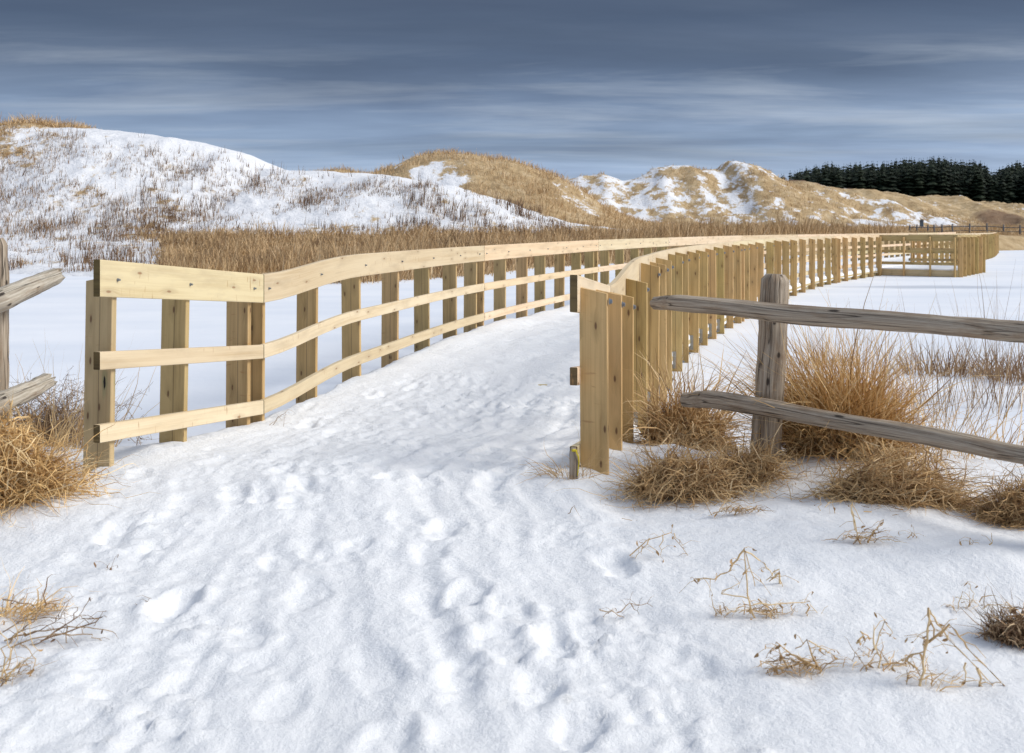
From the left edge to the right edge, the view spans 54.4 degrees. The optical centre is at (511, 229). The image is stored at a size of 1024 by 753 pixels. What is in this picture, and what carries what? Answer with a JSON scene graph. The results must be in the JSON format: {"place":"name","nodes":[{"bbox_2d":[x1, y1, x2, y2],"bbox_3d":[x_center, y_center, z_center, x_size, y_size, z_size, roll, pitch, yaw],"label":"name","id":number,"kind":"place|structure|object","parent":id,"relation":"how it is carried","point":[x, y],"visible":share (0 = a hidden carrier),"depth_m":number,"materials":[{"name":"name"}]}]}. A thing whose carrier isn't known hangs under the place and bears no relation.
{"place":"outdoors","nodes":[
{"label":"outdoors","id":0,"kind":"place"},
{"bbox_2d":[0,370,1023,752],"bbox_3d":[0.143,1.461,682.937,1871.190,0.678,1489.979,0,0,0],"label":"ground","id":1,"kind":"structure","parent":0,"point":[374,562],"depth_m":3.28,"materials":[{"name":"white snow"}]},
{"bbox_2d":[0,603,58,686],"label":"dead plant","id":2,"kind":"object","parent":1,"relation":"on","point":[3,671],"visible":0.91,"depth_m":2.75,"materials":[{"name":"plant"}]},
{"bbox_2d":[0,238,64,447],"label":"log fence","id":3,"kind":"object","parent":1,"relation":"on","point":[14,294],"visible":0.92,"depth_m":4.64,"materials":[{"name":"grey wood"}]},
{"bbox_2d":[0,562,98,627],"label":"grass tussock","id":4,"kind":"object","parent":1,"relation":"on","point":[28,609],"depth_m":3.16,"materials":[{"name":"beige plant"}]},
{"bbox_2d":[2,591,118,647],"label":"dead plant","id":5,"kind":"object","parent":1,"relation":"on","point":[54,634],"visible":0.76,"depth_m":2.96,"materials":[{"name":"brown plant"}]},
{"bbox_2d":[0,387,153,529],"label":"grass tussock","id":6,"kind":"object","parent":1,"relation":"on","point":[26,476],"depth_m":4.25,"materials":[{"name":"beige plant"}]},
{"bbox_2d":[9,366,153,445],"bbox_3d":[-3.029,1.284,6.725,1.510,0.717,1.290,0,0,0],"label":"shrub","id":7,"kind":"object","parent":1,"relation":"on","point":[48,419],"visible":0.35,"depth_m":6.68,"materials":[{"name":"plant"}]},
{"bbox_2d":[9,331,188,453],"bbox_3d":[-2.683,0.943,5.578,1.429,0.804,1.296,0,0,41],"label":"grass tussock","id":8,"kind":"object","parent":1,"relation":"on","point":[81,430],"depth_m":5.68,"materials":[{"name":"plant"}]},
{"bbox_2d":[115,405,146,445],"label":"dead plant","id":9,"kind":"object","parent":1,"relation":"on","point":[138,437],"visible":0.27,"depth_m":6.21,"materials":[{"name":"grey plant"}]},
{"bbox_2d":[509,430,612,485],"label":"grass tussock","id":10,"kind":"object","parent":1,"relation":"on","point":[559,471],"depth_m":4.76,"materials":[{"name":"plant"}]},
{"bbox_2d":[569,447,579,478],"bbox_3d":[0.294,1.147,4.714,0.052,0.225,0.036,0,0,0],"label":"survey stake","id":11,"kind":"object","parent":1,"relation":"on","point":[574,464],"visible":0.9,"depth_m":4.71,"materials":[{"name":"beige wood"}]},
{"bbox_2d":[600,592,652,618],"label":"dead plant","id":12,"kind":"object","parent":1,"relation":"on","point":[624,608],"visible":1,"depth_m":3.12,"materials":[{"name":"beige plant"}]},
{"bbox_2d":[629,524,697,561],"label":"dead plant","id":13,"kind":"object","parent":1,"relation":"on","point":[657,552],"visible":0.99,"depth_m":3.65,"materials":[{"name":"plant"}]},
{"bbox_2d":[579,333,782,450],"bbox_3d":[1.069,0.964,5.876,1.336,0.830,1.441,0,0,0],"label":"grass tussock","id":14,"kind":"object","parent":1,"relation":"on","point":[675,413],"depth_m":5.75,"materials":[{"name":"plant"}]},
{"bbox_2d":[557,411,808,510],"bbox_3d":[0.746,1.036,4.542,1.124,0.414,0.872,0,0,-27],"label":"grass tussock","id":15,"kind":"object","parent":1,"relation":"on","point":[676,477],"depth_m":4.50,"materials":[{"name":"plant"}]},
{"bbox_2d":[703,495,771,517],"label":"dead plant","id":16,"kind":"object","parent":1,"relation":"on","point":[737,509],"visible":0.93,"depth_m":4.10,"materials":[{"name":"plant"}]},
{"bbox_2d":[682,415,819,497],"bbox_3d":[1.113,1.028,4.701,0.710,0.377,0.738,0,0,0],"label":"grass tussock","id":17,"kind":"object","parent":1,"relation":"on","point":[765,468],"depth_m":4.67,"materials":[{"name":"plant"}]},
{"bbox_2d":[679,547,825,619],"bbox_3d":[0.759,1.113,3.136,0.461,0.227,0.164,0,0,0],"label":"dead plant","id":18,"kind":"object","parent":1,"relation":"on","point":[750,610],"visible":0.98,"depth_m":3.11,"materials":[{"name":"plant"}]},
{"bbox_2d":[766,569,782,586],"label":"dead plant","id":19,"kind":"object","parent":1,"relation":"on","point":[776,575],"visible":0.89,"depth_m":3.33,"materials":[{"name":"plant"}]},
{"bbox_2d":[692,433,875,490],"bbox_3d":[1.343,1.063,4.697,0.864,0.293,0.850,0,0,-36],"label":"grass tussock","id":20,"kind":"object","parent":1,"relation":"on","point":[807,459],"depth_m":4.75,"materials":[{"name":"plant"}]},
{"bbox_2d":[744,634,851,679],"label":"dead plant","id":21,"kind":"object","parent":1,"relation":"on","point":[807,663],"visible":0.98,"depth_m":2.74,"materials":[{"name":"plant"}]},
{"bbox_2d":[814,491,839,512],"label":"dead plant","id":22,"kind":"object","parent":1,"relation":"on","point":[834,508],"visible":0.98,"depth_m":4.11,"materials":[{"name":"plant"}]},
{"bbox_2d":[650,274,1023,464],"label":"log fence","id":23,"kind":"object","parent":1,"relation":"on","point":[772,310],"visible":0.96,"depth_m":4.62,"materials":[{"name":"grey wood"}]},
{"bbox_2d":[678,270,1017,480],"bbox_3d":[1.647,0.800,5.140,1.725,1.206,1.683,0,0,0],"label":"grass tussock","id":24,"kind":"object","parent":1,"relation":"on","point":[869,402],"depth_m":4.95,"materials":[{"name":"brown plant"}]},
{"bbox_2d":[822,500,905,544],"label":"dead plant","id":25,"kind":"object","parent":1,"relation":"on","point":[861,537],"visible":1,"depth_m":3.68,"materials":[{"name":"plant"}]},
{"bbox_2d":[835,612,929,670],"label":"dead plant","id":26,"kind":"object","parent":1,"relation":"on","point":[872,650],"visible":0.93,"depth_m":2.74,"materials":[{"name":"plant"}]},
{"bbox_2d":[778,156,1023,203],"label":"spruce wood","id":27,"kind":"object","parent":1,"relation":"on","point":[973,181],"visible":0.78,"depth_m":264.68,"materials":[{"name":"green plant"}]},
{"bbox_2d":[783,405,1023,521],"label":"grass tussock","id":28,"kind":"object","parent":1,"relation":"on","point":[901,485],"depth_m":4.32,"materials":[{"name":"plant"}]},
{"bbox_2d":[898,524,925,537],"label":"dead plant","id":29,"kind":"object","parent":1,"relation":"on","point":[911,533],"visible":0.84,"depth_m":3.74,"materials":[{"name":"plant"}]},
{"bbox_2d":[919,219,923,226],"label":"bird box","id":30,"kind":"object","parent":1,"relation":"on","point":[921,222],"visible":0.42,"depth_m":94.86,"materials":[{"name":"grey paint"}]},
{"bbox_2d":[891,607,1005,691],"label":"dead plant","id":31,"kind":"object","parent":1,"relation":"on","point":[926,641],"visible":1,"depth_m":2.64,"materials":[{"name":"plant"}]},
{"bbox_2d":[898,358,1023,462],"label":"grass tussock","id":32,"kind":"object","parent":1,"relation":"on","point":[980,429],"depth_m":5.63,"materials":[{"name":"brown plant"}]},
{"bbox_2d":[909,223,1023,233],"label":"post fence","id":33,"kind":"object","parent":1,"relation":"on","point":[969,226],"visible":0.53,"depth_m":88.06,"materials":[{"name":"brown wood"}]},
{"bbox_2d":[959,533,992,544],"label":"dead plant","id":34,"kind":"object","parent":1,"relation":"on","point":[974,540],"visible":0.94,"depth_m":3.63,"materials":[{"name":"plant"}]},
{"bbox_2d":[940,581,1014,616],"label":"dead plant","id":35,"kind":"object","parent":1,"relation":"on","point":[969,602],"visible":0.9,"depth_m":3.17,"materials":[{"name":"plant"}]},
{"bbox_2d":[935,456,1023,531],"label":"grass tussock","id":36,"kind":"object","parent":1,"relation":"on","point":[1005,508],"depth_m":4.13,"materials":[{"name":"plant"}]},
{"bbox_2d":[950,573,1023,650],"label":"grass tussock","id":37,"kind":"object","parent":1,"relation":"on","point":[1010,632],"depth_m":2.93,"materials":[{"name":"brown plant"}]},
{"bbox_2d":[0,123,1023,281],"bbox_3d":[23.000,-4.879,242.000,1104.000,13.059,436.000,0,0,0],"label":"dunes","id":38,"kind":"structure","parent":0,"point":[742,193],"depth_m":56.13,"materials":[{"name":"white snow"}]},
{"bbox_2d":[0,116,511,272],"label":"dune tufts","id":39,"kind":"object","parent":38,"relation":"on","point":[41,124],"visible":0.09,"depth_m":44.22,"materials":[{"name":"brown plant"}]},
{"bbox_2d":[0,119,598,272],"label":"dune weeds","id":40,"kind":"object","parent":38,"relation":"on","point":[7,219],"visible":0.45,"depth_m":48.97,"materials":[{"name":"brown plant"}]},
{"bbox_2d":[0,110,1023,261],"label":"dune grass","id":41,"kind":"structure","parent":38,"relation":"on","point":[270,237],"depth_m":55.84,"materials":[{"name":"beige plant"}]},
{"bbox_2d":[0,0,1023,180],"label":"sky","id":42,"kind":"structure","parent":0,"point":[622,89],"materials":[{"name":"blue"}]},
{"bbox_2d":[9,250,1023,450],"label":"pond","id":43,"kind":"structure","parent":0,"point":[52,319],"depth_m":13.27,"materials":[{"name":"white snow"}]},
{"bbox_2d":[135,208,899,283],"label":"reeds","id":44,"kind":"object","parent":43,"relation":"in","point":[437,271],"visible":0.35,"depth_m":38.34,"materials":[{"name":"brown plant"}]},
{"bbox_2d":[538,261,957,385],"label":"boardwalk","id":45,"kind":"structure","parent":43,"relation":"on","point":[936,270],"depth_m":30.28,"materials":[{"name":"brown wood"}]},
{"bbox_2d":[83,232,955,473],"bbox_3d":[11.218,0.850,33.659,3.103,1.401,63.257,0,0,28],"label":"wooden railing","id":46,"kind":"object","parent":45,"relation":"attached to","point":[245,351],"visible":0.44,"depth_m":6.87,"materials":[{"name":"wood"}]},
{"bbox_2d":[369,253,949,377],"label":"path","id":47,"kind":"structure","parent":45,"relation":"on","point":[541,343],"depth_m":10.01,"materials":[{"name":"white snow"}]},
{"bbox_2d":[570,232,998,474],"bbox_3d":[13.597,0.850,33.055,2.988,1.340,62.214,0,0,28],"label":"wooden railing","id":48,"kind":"object","parent":45,"relation":"attached to","point":[621,319],"visible":0.79,"depth_m":8.24,"materials":[{"name":"wood"}]},
{"bbox_2d":[879,234,985,276],"bbox_3d":[13.520,0.850,31.872,2.396,1.340,4.295,0,0,34],"label":"lookout railing","id":49,"kind":"object","parent":45,"relation":"on","point":[967,250],"visible":0.89,"depth_m":30.59,"materials":[{"name":"beige wood"}]},
{"bbox_2d":[794,343,861,367],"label":"reed clump","id":50,"kind":"object","parent":43,"relation":"on","point":[819,357],"visible":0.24,"depth_m":10.62,"materials":[{"name":"brown plant"}]},
{"bbox_2d":[846,291,954,370],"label":"dry stalks","id":51,"kind":"object","parent":43,"relation":"on","point":[900,345],"visible":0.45,"depth_m":10.12,"materials":[{"name":"brown plant"}]},
{"bbox_2d":[790,304,1019,432],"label":"dry stalks","id":52,"kind":"object","parent":43,"relation":"on","point":[945,387],"visible":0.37,"depth_m":7.10,"materials":[{"name":"brown plant"}]},
{"bbox_2d":[852,265,1023,419],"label":"dry stalks","id":53,"kind":"object","parent":43,"relation":"on","point":[1002,390],"visible":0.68,"depth_m":7.90,"materials":[{"name":"brown plant"}]},
{"bbox_2d":[874,339,1016,377],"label":"reed clump","id":54,"kind":"object","parent":43,"relation":"on","point":[940,368],"visible":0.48,"depth_m":9.81,"materials":[{"name":"plant"}]},
{"bbox_2d":[905,257,1023,408],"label":"dry stalks","id":55,"kind":"object","parent":43,"relation":"on","point":[986,356],"visible":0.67,"depth_m":8.35,"materials":[{"name":"brown plant"}]},
{"bbox_2d":[940,338,1023,384],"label":"reed clump","id":56,"kind":"object","parent":43,"relation":"on","point":[1009,369],"visible":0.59,"depth_m":9.50,"materials":[{"name":"brown plant"}]}
]}

